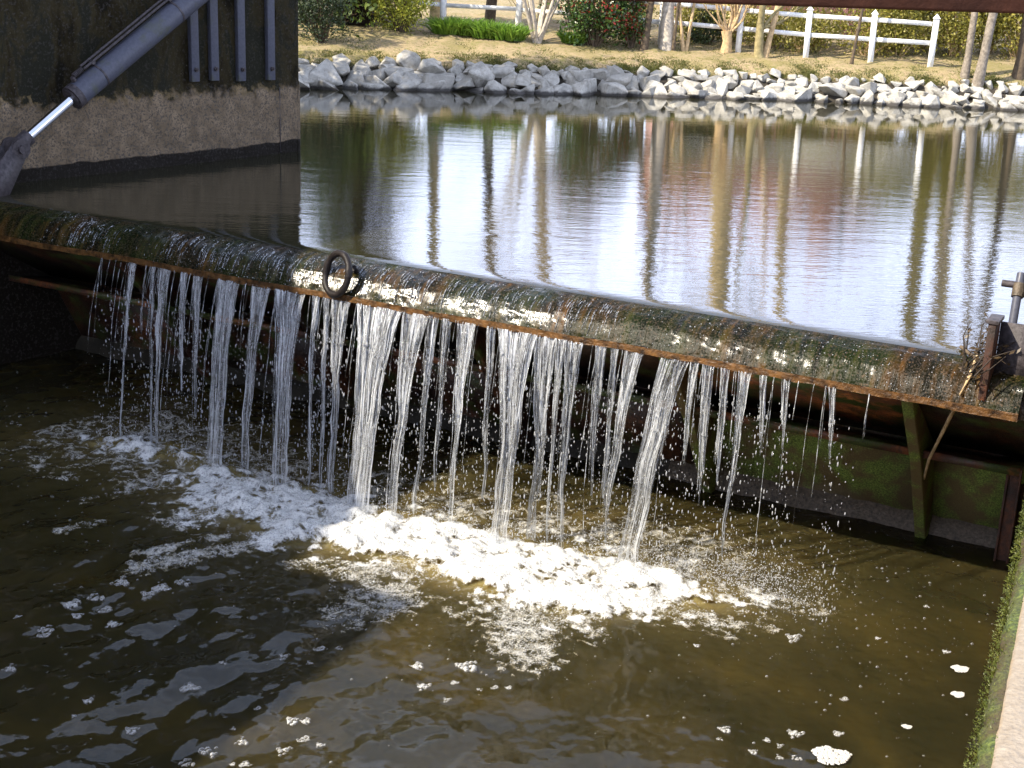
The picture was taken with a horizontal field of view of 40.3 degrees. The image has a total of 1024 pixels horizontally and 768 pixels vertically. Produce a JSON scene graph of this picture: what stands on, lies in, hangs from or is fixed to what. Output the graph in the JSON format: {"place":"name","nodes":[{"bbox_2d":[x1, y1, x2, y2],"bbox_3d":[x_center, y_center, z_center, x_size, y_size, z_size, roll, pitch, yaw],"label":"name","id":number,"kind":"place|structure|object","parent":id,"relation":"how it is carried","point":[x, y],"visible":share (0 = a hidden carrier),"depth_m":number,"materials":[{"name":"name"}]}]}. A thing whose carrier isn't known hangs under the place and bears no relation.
{"place":"outdoors","nodes":[
{"label":"outdoors","id":0,"kind":"place"},
{"bbox_2d":[0,349,1017,767],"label":"water","id":1,"kind":"structure","parent":0,"point":[640,693],"depth_m":11.30,"materials":[{"name":"liquid"}]},
{"bbox_2d":[0,402,827,674],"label":"foam","id":2,"kind":"object","parent":1,"relation":"on","point":[339,514],"visible":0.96,"depth_m":12.66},
{"bbox_2d":[55,435,823,671],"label":"foam bubbles","id":3,"kind":"object","parent":1,"relation":"on","point":[328,525],"visible":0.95,"depth_m":12.12,"materials":[{"name":"white"}]},
{"bbox_2d":[62,397,854,621],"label":"splash drops","id":4,"kind":"object","parent":1,"relation":"on","point":[725,575],"visible":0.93,"depth_m":12.47,"materials":[{"name":"white liquid"}]},
{"bbox_2d":[88,281,853,621],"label":"water drops","id":5,"kind":"object","parent":1,"relation":"on","point":[466,443],"visible":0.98,"depth_m":12.89,"materials":[{"name":"white"}]},
{"bbox_2d":[0,379,988,761],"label":"foam bubbles","id":6,"kind":"object","parent":1,"relation":"on","point":[542,495],"visible":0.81,"depth_m":13.23,"materials":[{"name":"white"}]},
{"bbox_2d":[811,745,851,764],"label":"foam clump","id":7,"kind":"object","parent":1,"relation":"on","point":[827,753],"visible":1,"depth_m":9.62,"materials":[{"name":"liquid"}]},
{"bbox_2d":[950,665,968,671],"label":"foam clump","id":8,"kind":"object","parent":1,"relation":"on","point":[956,668],"visible":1,"depth_m":10.89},
{"bbox_2d":[1009,397,1023,560],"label":"concrete ledge","id":9,"kind":"object","parent":1,"relation":"in","point":[1020,508],"visible":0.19,"depth_m":12.81,"materials":[{"name":"concrete"}]},
{"bbox_2d":[0,88,1023,357],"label":"water","id":10,"kind":"structure","parent":0,"point":[892,224],"depth_m":17.36,"materials":[{"name":"grey liquid"}]},
{"bbox_2d":[298,0,1023,108],"bbox_3d":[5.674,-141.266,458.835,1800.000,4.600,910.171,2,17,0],"label":"ground","id":11,"kind":"structure","parent":0,"point":[390,42],"depth_m":32.14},
{"bbox_2d":[298,0,357,42],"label":"shrub","id":12,"kind":"object","parent":11,"relation":"on","point":[325,24],"visible":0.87,"depth_m":30.99,"materials":[{"name":"green plant"}]},
{"bbox_2d":[298,0,373,24],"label":"garden shed","id":13,"kind":"structure","parent":11,"relation":"on","point":[366,18],"depth_m":33.72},
{"bbox_2d":[305,0,395,37],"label":"evergreen tree","id":14,"kind":"object","parent":11,"relation":"on","point":[370,8],"visible":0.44,"depth_m":32.29,"materials":[{"name":"green plant"}]},
{"bbox_2d":[298,0,421,26],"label":"evergreen tree","id":15,"kind":"object","parent":11,"relation":"on","point":[375,16],"visible":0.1,"depth_m":33.64,"materials":[{"name":"green plant"}]},
{"bbox_2d":[365,0,436,35],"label":"shrub","id":16,"kind":"object","parent":11,"relation":"on","point":[402,18],"visible":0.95,"depth_m":32.85,"materials":[{"name":"green plant"}]},
{"bbox_2d":[418,14,474,34],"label":"leafy clump","id":17,"kind":"object","parent":11,"relation":"on","point":[437,25],"visible":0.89,"depth_m":32.96,"materials":[{"name":"green plant"}]},
{"bbox_2d":[443,15,489,35],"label":"leafy clump","id":18,"kind":"object","parent":11,"relation":"on","point":[464,32],"visible":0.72,"depth_m":32.94,"materials":[{"name":"green plant"}]},
{"bbox_2d":[429,0,537,19],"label":"bare tree","id":19,"kind":"object","parent":11,"relation":"on","point":[436,11],"visible":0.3,"depth_m":34.72,"materials":[{"name":"brown plant"}]},
{"bbox_2d":[461,18,516,38],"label":"leafy clump","id":20,"kind":"object","parent":11,"relation":"on","point":[474,31],"visible":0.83,"depth_m":32.72,"materials":[{"name":"green plant"}]},
{"bbox_2d":[485,0,496,22],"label":"bare tree","id":21,"kind":"object","parent":11,"relation":"on","point":[490,14],"visible":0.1,"depth_m":35.67,"materials":[{"name":"brown plant"}]},
{"bbox_2d":[476,21,534,40],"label":"leafy clump","id":22,"kind":"object","parent":11,"relation":"on","point":[517,33],"visible":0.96,"depth_m":32.58,"materials":[{"name":"green plant"}]},
{"bbox_2d":[522,0,559,43],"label":"bare tree","id":23,"kind":"object","parent":11,"relation":"on","point":[538,33],"visible":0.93,"depth_m":32.62,"materials":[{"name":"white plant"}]},
{"bbox_2d":[556,30,590,43],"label":"leafy clump","id":24,"kind":"object","parent":11,"relation":"on","point":[562,37],"visible":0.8,"depth_m":32.79,"materials":[{"name":"green plant"}]},
{"bbox_2d":[537,0,638,46],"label":"shrub","id":25,"kind":"object","parent":11,"relation":"on","point":[602,17],"visible":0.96,"depth_m":32.46,"materials":[{"name":"green plant"}]},
{"bbox_2d":[596,0,659,35],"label":"shrub","id":26,"kind":"object","parent":11,"relation":"on","point":[641,14],"visible":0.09,"depth_m":34.09,"materials":[{"name":"green plant"}]},
{"bbox_2d":[607,1,657,48],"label":"shrub","id":27,"kind":"object","parent":11,"relation":"on","point":[635,30],"visible":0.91,"depth_m":32.61,"materials":[{"name":"green plant"}]},
{"bbox_2d":[639,2,654,50],"bbox_3d":[4.683,-12.017,31.365,2.452,9.021,3.678,-11,22,-36],"label":"bare tree","id":28,"kind":"object","parent":11,"relation":"on","point":[644,44],"visible":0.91,"depth_m":32.52,"materials":[{"name":"brown plant"}]},
{"bbox_2d":[298,50,1023,110],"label":"riprap bank","id":29,"kind":"structure","parent":11,"relation":"on","point":[428,74],"depth_m":30.51,"materials":[{"name":"stone"}]},
{"bbox_2d":[298,28,1023,88],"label":"grass","id":30,"kind":"structure","parent":11,"relation":"on","point":[805,73],"depth_m":31.49,"materials":[{"name":"plant"}]},
{"bbox_2d":[385,0,940,66],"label":"post and rail fence","id":31,"kind":"object","parent":11,"relation":"on","point":[443,5],"visible":0.62,"depth_m":32.58,"materials":[{"name":"white paint"}]},
{"bbox_2d":[658,2,673,50],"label":"bare tree","id":32,"kind":"object","parent":11,"relation":"on","point":[666,32],"visible":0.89,"depth_m":32.68,"materials":[{"name":"grey plant"}]},
{"bbox_2d":[671,3,679,50],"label":"bare tree","id":33,"kind":"object","parent":11,"relation":"on","point":[675,29],"visible":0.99,"depth_m":32.64,"materials":[{"name":"brown plant"}]},
{"bbox_2d":[679,3,695,50],"bbox_3d":[4.849,-11.349,31.603,3.454,7.563,4.834,-13,23,-40],"label":"bare tree","id":34,"kind":"object","parent":11,"relation":"on","point":[684,46],"visible":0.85,"depth_m":32.81,"materials":[{"name":"beige plant"}]},
{"bbox_2d":[654,3,732,41],"bbox_3d":[4.517,-9.104,33.896,1.750,1.977,1.632,-11,22,-35],"label":"shrub","id":35,"kind":"object","parent":11,"relation":"on","point":[685,14],"visible":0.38,"depth_m":33.73,"materials":[{"name":"green plant"}]},
{"bbox_2d":[685,8,727,45],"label":"shrub","id":36,"kind":"object","parent":11,"relation":"on","point":[706,38],"visible":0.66,"depth_m":33.58,"materials":[{"name":"green plant"}]},
{"bbox_2d":[703,3,753,52],"bbox_3d":[4.998,-8.841,32.812,1.307,2.175,0.688,2,17,0],"label":"pollard tree","id":37,"kind":"object","parent":11,"relation":"on","point":[726,33],"visible":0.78,"depth_m":32.80,"materials":[{"name":"beige plant"}]},
{"bbox_2d":[705,4,765,41],"bbox_3d":[5.394,-8.949,34.324,2.092,1.528,1.704,2,17,0],"label":"shrub","id":38,"kind":"object","parent":11,"relation":"on","point":[734,33],"visible":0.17,"depth_m":34.09,"materials":[{"name":"green plant"}]},
{"bbox_2d":[763,6,778,57],"bbox_3d":[6.457,-12.272,32.336,4.356,9.160,3.964,7,18,14],"label":"bare tree","id":39,"kind":"object","parent":11,"relation":"on","point":[766,49],"visible":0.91,"depth_m":32.59,"materials":[{"name":"beige plant"}]},
{"bbox_2d":[735,5,812,48],"bbox_3d":[6.282,-8.724,33.783,2.109,1.534,1.620,2,17,0],"label":"shrub","id":40,"kind":"object","parent":11,"relation":"on","point":[754,20],"visible":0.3,"depth_m":33.71,"materials":[{"name":"green plant"}]},
{"bbox_2d":[753,5,802,57],"bbox_3d":[7.296,-11.520,31.659,4.167,8.172,4.363,-5,19,-22],"label":"bare tree","id":41,"kind":"object","parent":11,"relation":"on","point":[761,26],"visible":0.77,"depth_m":32.50,"materials":[{"name":"beige plant"}]},
{"bbox_2d":[674,3,888,17],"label":"brick house","id":42,"kind":"structure","parent":11,"relation":"on","point":[815,8],"depth_m":44.35,"materials":[{"name":"brick"}]},
{"bbox_2d":[765,6,842,53],"bbox_3d":[6.970,-8.452,33.475,1.903,1.428,1.493,-3,18,-18],"label":"shrub","id":43,"kind":"object","parent":11,"relation":"on","point":[797,25],"visible":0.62,"depth_m":33.29,"materials":[{"name":"green plant"}]},
{"bbox_2d":[781,6,854,49],"bbox_3d":[7.435,-8.675,33.840,1.896,1.766,1.739,17,23,40],"label":"shrub","id":44,"kind":"object","parent":11,"relation":"on","point":[829,22],"visible":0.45,"depth_m":33.64,"materials":[{"name":"green plant"}]},
{"bbox_2d":[830,8,869,34],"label":"bare shrub","id":45,"kind":"object","parent":11,"relation":"on","point":[847,10],"visible":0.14,"depth_m":35.70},
{"bbox_2d":[849,9,863,64],"bbox_3d":[8.260,-9.363,31.705,0.519,4.228,1.520,14,21,33],"label":"bare tree","id":46,"kind":"object","parent":11,"relation":"on","point":[856,39],"visible":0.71,"depth_m":31.95,"materials":[{"name":"brown plant"}]},
{"bbox_2d":[823,9,907,57],"bbox_3d":[8.268,-8.431,32.982,2.270,1.846,1.396,2,17,0],"label":"shrub","id":47,"kind":"object","parent":11,"relation":"on","point":[865,47],"visible":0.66,"depth_m":32.91,"materials":[{"name":"green plant"}]},
{"bbox_2d":[855,9,942,57],"bbox_3d":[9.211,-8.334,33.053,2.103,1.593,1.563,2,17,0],"label":"shrub","id":48,"kind":"object","parent":11,"relation":"on","point":[921,37],"visible":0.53,"depth_m":33.08,"materials":[{"name":"green plant"}]},
{"bbox_2d":[890,11,968,51],"bbox_3d":[10.183,-9.444,33.901,2.172,2.991,2.010,10,19,23],"label":"shrub","id":49,"kind":"object","parent":11,"relation":"on","point":[924,46],"visible":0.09,"depth_m":33.92,"materials":[{"name":"green plant"}]},
{"bbox_2d":[914,11,995,58],"bbox_3d":[10.697,-9.025,33.286,2.234,3.141,2.068,2,17,0],"label":"shrub","id":50,"kind":"object","parent":11,"relation":"on","point":[955,44],"visible":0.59,"depth_m":33.14,"materials":[{"name":"green plant"}]},
{"bbox_2d":[960,12,977,78],"bbox_3d":[10.041,-12.516,31.088,2.675,11.058,4.770,7,18,14],"label":"bare tree","id":51,"kind":"object","parent":11,"relation":"on","point":[965,69],"visible":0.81,"depth_m":31.34,"materials":[{"name":"grey plant"}]},
{"bbox_2d":[971,13,997,87],"bbox_3d":[13.277,-12.527,30.165,6.390,12.138,3.601,-3,18,-17],"label":"bare tree","id":52,"kind":"object","parent":11,"relation":"on","point":[978,79],"visible":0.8,"depth_m":31.05,"materials":[{"name":"grey plant"}]},
{"bbox_2d":[959,12,1022,52],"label":"shrub","id":53,"kind":"object","parent":11,"relation":"on","point":[993,41],"visible":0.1,"depth_m":33.89,"materials":[{"name":"green plant"}]},
{"bbox_2d":[978,12,1022,59],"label":"shrub","id":54,"kind":"object","parent":11,"relation":"on","point":[1014,25],"visible":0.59,"depth_m":33.36,"materials":[{"name":"green plant"}]},
{"bbox_2d":[1011,14,1023,80],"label":"bare tree","id":55,"kind":"object","parent":11,"relation":"on","point":[1018,71],"visible":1,"depth_m":31.49,"materials":[{"name":"brown plant"}]},
{"bbox_2d":[612,0,1023,13],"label":"footbridge beam","id":56,"kind":"structure","parent":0,"point":[1002,6],"depth_m":3.85,"materials":[{"name":"wood"}]},
{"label":"ground","id":57,"kind":"structure","parent":0,"visible":0},
{"bbox_2d":[963,500,1023,767],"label":"channel wall","id":58,"kind":"structure","parent":57,"relation":"on","point":[1000,742],"depth_m":3.46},
{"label":"ground","id":59,"kind":"structure","parent":0,"visible":0},
{"bbox_2d":[0,0,299,364],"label":"concrete pier","id":60,"kind":"structure","parent":59,"relation":"on","point":[153,107],"depth_m":18.06,"materials":[{"name":"concrete"}]},
{"bbox_2d":[187,10,199,81],"bbox_3d":[-4.205,-5.653,18.312,0.123,3.300,0.130,16,22,36],"label":"steel bar","id":61,"kind":"object","parent":60,"relation":"attached to","point":[193,47],"visible":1,"depth_m":18.66,"materials":[{"name":"metal"}]},
{"bbox_2d":[207,0,218,80],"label":"steel bar","id":62,"kind":"object","parent":60,"relation":"attached to","point":[212,29],"visible":1,"depth_m":18.88,"materials":[{"name":"metal"}]},
{"bbox_2d":[234,0,245,80],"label":"steel bar","id":63,"kind":"object","parent":60,"relation":"attached to","point":[240,48],"visible":1,"depth_m":19.23,"materials":[{"name":"metal"}]},
{"bbox_2d":[264,0,274,79],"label":"steel bar","id":64,"kind":"object","parent":60,"relation":"attached to","point":[269,13],"visible":1,"depth_m":19.64,"materials":[{"name":"metal"}]},
{"bbox_2d":[0,201,1023,538],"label":"weir gate","id":65,"kind":"structure","parent":60,"relation":"attached to","point":[976,457],"depth_m":13.71,"materials":[{"name":"metal"}]},
{"bbox_2d":[0,0,207,196],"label":"hydraulic ram","id":66,"kind":"object","parent":65,"relation":"attached to","point":[95,78],"visible":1,"depth_m":17.14,"materials":[{"name":"blue paint"}]},
{"bbox_2d":[120,263,135,436],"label":"water stream","id":67,"kind":"structure","parent":65,"relation":"attached to","point":[127,313],"depth_m":14.85,"materials":[{"name":"white"}]},
{"bbox_2d":[149,267,154,442],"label":"water stream","id":68,"kind":"structure","parent":65,"relation":"attached to","point":[150,389],"depth_m":14.70,"materials":[{"name":"white"}]},
{"bbox_2d":[154,269,168,440],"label":"water stream","id":69,"kind":"structure","parent":65,"relation":"attached to","point":[157,342],"depth_m":14.66,"materials":[{"name":"white"}]},
{"bbox_2d":[179,272,187,389],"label":"water stream","id":70,"kind":"structure","parent":65,"relation":"attached to","point":[182,332],"depth_m":14.48,"materials":[{"name":"white"}]},
{"bbox_2d":[191,276,200,417],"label":"water stream","id":71,"kind":"structure","parent":65,"relation":"attached to","point":[198,322],"depth_m":14.38,"materials":[{"name":"white"}]},
{"bbox_2d":[207,279,234,464],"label":"water stream","id":72,"kind":"structure","parent":65,"relation":"attached to","point":[216,421],"depth_m":14.22,"materials":[{"name":"white"}]},
{"bbox_2d":[242,284,268,468],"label":"water stream","id":73,"kind":"structure","parent":65,"relation":"attached to","point":[243,416],"depth_m":14.13,"materials":[{"name":"white"}]},
{"bbox_2d":[272,288,303,483],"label":"water stream","id":74,"kind":"structure","parent":65,"relation":"attached to","point":[282,358],"depth_m":13.81,"materials":[{"name":"white"}]},
{"bbox_2d":[308,296,318,483],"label":"water stream","id":75,"kind":"structure","parent":65,"relation":"attached to","point":[311,354],"depth_m":13.77,"materials":[{"name":"white"}]},
{"bbox_2d":[319,298,329,466],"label":"water stream","id":76,"kind":"structure","parent":65,"relation":"attached to","point":[322,406],"depth_m":13.68,"materials":[{"name":"white"}]},
{"bbox_2d":[328,300,347,490],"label":"water stream","id":77,"kind":"structure","parent":65,"relation":"attached to","point":[335,401],"depth_m":13.63,"materials":[{"name":"white"}]},
{"bbox_2d":[322,250,358,298],"bbox_3d":[-1.666,-1.066,13.562,0.399,0.466,0.348,2,17,0],"label":"mooring ring","id":78,"kind":"object","parent":65,"relation":"on","point":[350,270],"visible":1,"depth_m":13.53,"materials":[{"name":"metal"}]},
{"bbox_2d":[67,221,630,338],"bbox_3d":[-1.855,-1.094,13.794,6.585,0.252,0.321,11,19,26],"label":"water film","id":79,"kind":"object","parent":65,"relation":"on","point":[278,264],"visible":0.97,"depth_m":13.44,"materials":[{"name":"white"}]},
{"bbox_2d":[75,335,670,476],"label":"metal beam","id":80,"kind":"structure","parent":65,"relation":"attached to","point":[98,346],"depth_m":16.16,"materials":[{"name":"metal"}]},
{"bbox_2d":[347,304,402,510],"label":"water stream","id":81,"kind":"structure","parent":65,"relation":"attached to","point":[367,396],"depth_m":13.28,"materials":[{"name":"white"}]},
{"bbox_2d":[386,311,429,515],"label":"water stream","id":82,"kind":"structure","parent":65,"relation":"attached to","point":[398,374],"depth_m":13.14,"materials":[{"name":"white"}]},
{"bbox_2d":[412,316,438,513],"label":"water stream","id":83,"kind":"structure","parent":65,"relation":"attached to","point":[426,369],"depth_m":13.14,"materials":[{"name":"white"}]},
{"bbox_2d":[434,319,449,458],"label":"water stream","id":84,"kind":"structure","parent":65,"relation":"attached to","point":[440,384],"depth_m":13.11,"materials":[{"name":"white"}]},
{"bbox_2d":[448,321,474,519],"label":"water stream","id":85,"kind":"structure","parent":65,"relation":"attached to","point":[460,391],"depth_m":12.92,"materials":[{"name":"white"}]},
{"bbox_2d":[87,258,869,549],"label":"water threads","id":86,"kind":"object","parent":65,"relation":"attached to","point":[143,292],"visible":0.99,"depth_m":13.15,"materials":[{"name":"white"}]},
{"bbox_2d":[481,326,495,498],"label":"water stream","id":87,"kind":"structure","parent":65,"relation":"attached to","point":[484,480],"depth_m":12.89,"materials":[{"name":"white"}]},
{"bbox_2d":[491,329,536,544],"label":"water stream","id":88,"kind":"structure","parent":65,"relation":"attached to","point":[504,398],"depth_m":12.65,"materials":[{"name":"white"}]},
{"bbox_2d":[40,214,1006,404],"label":"water beads","id":89,"kind":"object","parent":65,"relation":"on","point":[543,308],"visible":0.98,"depth_m":12.81,"materials":[{"name":"white"}]},
{"bbox_2d":[526,334,558,538],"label":"water stream","id":90,"kind":"structure","parent":65,"relation":"attached to","point":[535,421],"depth_m":12.65,"materials":[{"name":"white"}]},
{"bbox_2d":[546,338,563,520],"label":"water stream","id":91,"kind":"structure","parent":65,"relation":"attached to","point":[551,463],"depth_m":12.59,"materials":[{"name":"white"}]},
{"bbox_2d":[557,340,582,541],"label":"water stream","id":92,"kind":"structure","parent":65,"relation":"attached to","point":[561,477],"depth_m":12.54,"materials":[{"name":"white"}]},
{"bbox_2d":[588,345,605,493],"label":"water stream","id":93,"kind":"structure","parent":65,"relation":"attached to","point":[597,346],"depth_m":12.38,"materials":[{"name":"white"}]},
{"bbox_2d":[600,348,617,501],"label":"water stream","id":94,"kind":"structure","parent":65,"relation":"attached to","point":[610,415],"depth_m":12.33,"materials":[{"name":"white"}]},
{"bbox_2d":[603,351,641,526],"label":"water stream","id":95,"kind":"structure","parent":65,"relation":"attached to","point":[616,450],"depth_m":12.29,"materials":[{"name":"white"}]},
{"bbox_2d":[618,357,687,561],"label":"water stream","id":96,"kind":"structure","parent":65,"relation":"attached to","point":[659,442],"depth_m":12.19,"materials":[{"name":"white"}]},
{"bbox_2d":[682,362,698,461],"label":"water stream","id":97,"kind":"structure","parent":65,"relation":"attached to","point":[687,407],"depth_m":11.99,"materials":[{"name":"white"}]},
{"bbox_2d":[696,364,712,495],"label":"water stream","id":98,"kind":"structure","parent":65,"relation":"attached to","point":[704,429],"depth_m":11.94,"materials":[{"name":"white"}]},
{"bbox_2d":[715,368,729,479],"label":"water stream","id":99,"kind":"structure","parent":65,"relation":"attached to","point":[718,439],"depth_m":11.88,"materials":[{"name":"white"}]},
{"bbox_2d":[721,371,749,555],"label":"water stream","id":100,"kind":"structure","parent":65,"relation":"attached to","point":[735,446],"depth_m":11.83,"materials":[{"name":"white"}]},
{"bbox_2d":[760,374,765,438],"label":"water stream","id":101,"kind":"structure","parent":65,"relation":"attached to","point":[764,396],"depth_m":11.70,"materials":[{"name":"white"}]},
{"bbox_2d":[781,379,786,447],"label":"water stream","id":102,"kind":"structure","parent":65,"relation":"attached to","point":[783,406],"depth_m":11.62,"materials":[{"name":"white"}]},
{"bbox_2d":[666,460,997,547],"bbox_3d":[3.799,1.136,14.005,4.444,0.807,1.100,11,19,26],"label":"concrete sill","id":103,"kind":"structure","parent":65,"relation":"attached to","point":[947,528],"depth_m":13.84,"materials":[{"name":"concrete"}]},
{"bbox_2d":[829,388,835,456],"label":"water stream","id":104,"kind":"structure","parent":65,"relation":"attached to","point":[831,415],"depth_m":11.43,"materials":[{"name":"white"}]},
{"bbox_2d":[923,355,977,479],"bbox_3d":[3.737,0.548,12.238,0.155,2.138,2.200,5,18,8],"label":"driftwood stick","id":105,"kind":"object","parent":65,"relation":"on","point":[950,416],"visible":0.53,"depth_m":11.81,"materials":[{"name":"wood"}]},
{"bbox_2d":[957,312,1020,383],"bbox_3d":[3.788,-0.272,11.066,0.500,0.401,0.868,6,18,12],"label":"driftwood debris","id":106,"kind":"object","parent":65,"relation":"on","point":[974,366],"visible":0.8,"depth_m":10.91,"materials":[{"name":"brown plant"}]},
{"bbox_2d":[978,313,1023,401],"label":"guide plate","id":107,"kind":"object","parent":65,"relation":"on","point":[1010,332],"visible":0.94,"depth_m":10.89,"materials":[{"name":"metal"}]},
{"bbox_2d":[1001,272,1023,322],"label":"gate spindle","id":108,"kind":"object","parent":107,"relation":"on","point":[1017,293],"visible":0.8,"depth_m":11.62,"materials":[{"name":"grey metal"}]},
{"bbox_2d":[993,470,1022,563],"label":"guide post","id":109,"kind":"object","parent":65,"relation":"attached to","point":[1007,517],"visible":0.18,"depth_m":12.78,"materials":[{"name":"metal"}]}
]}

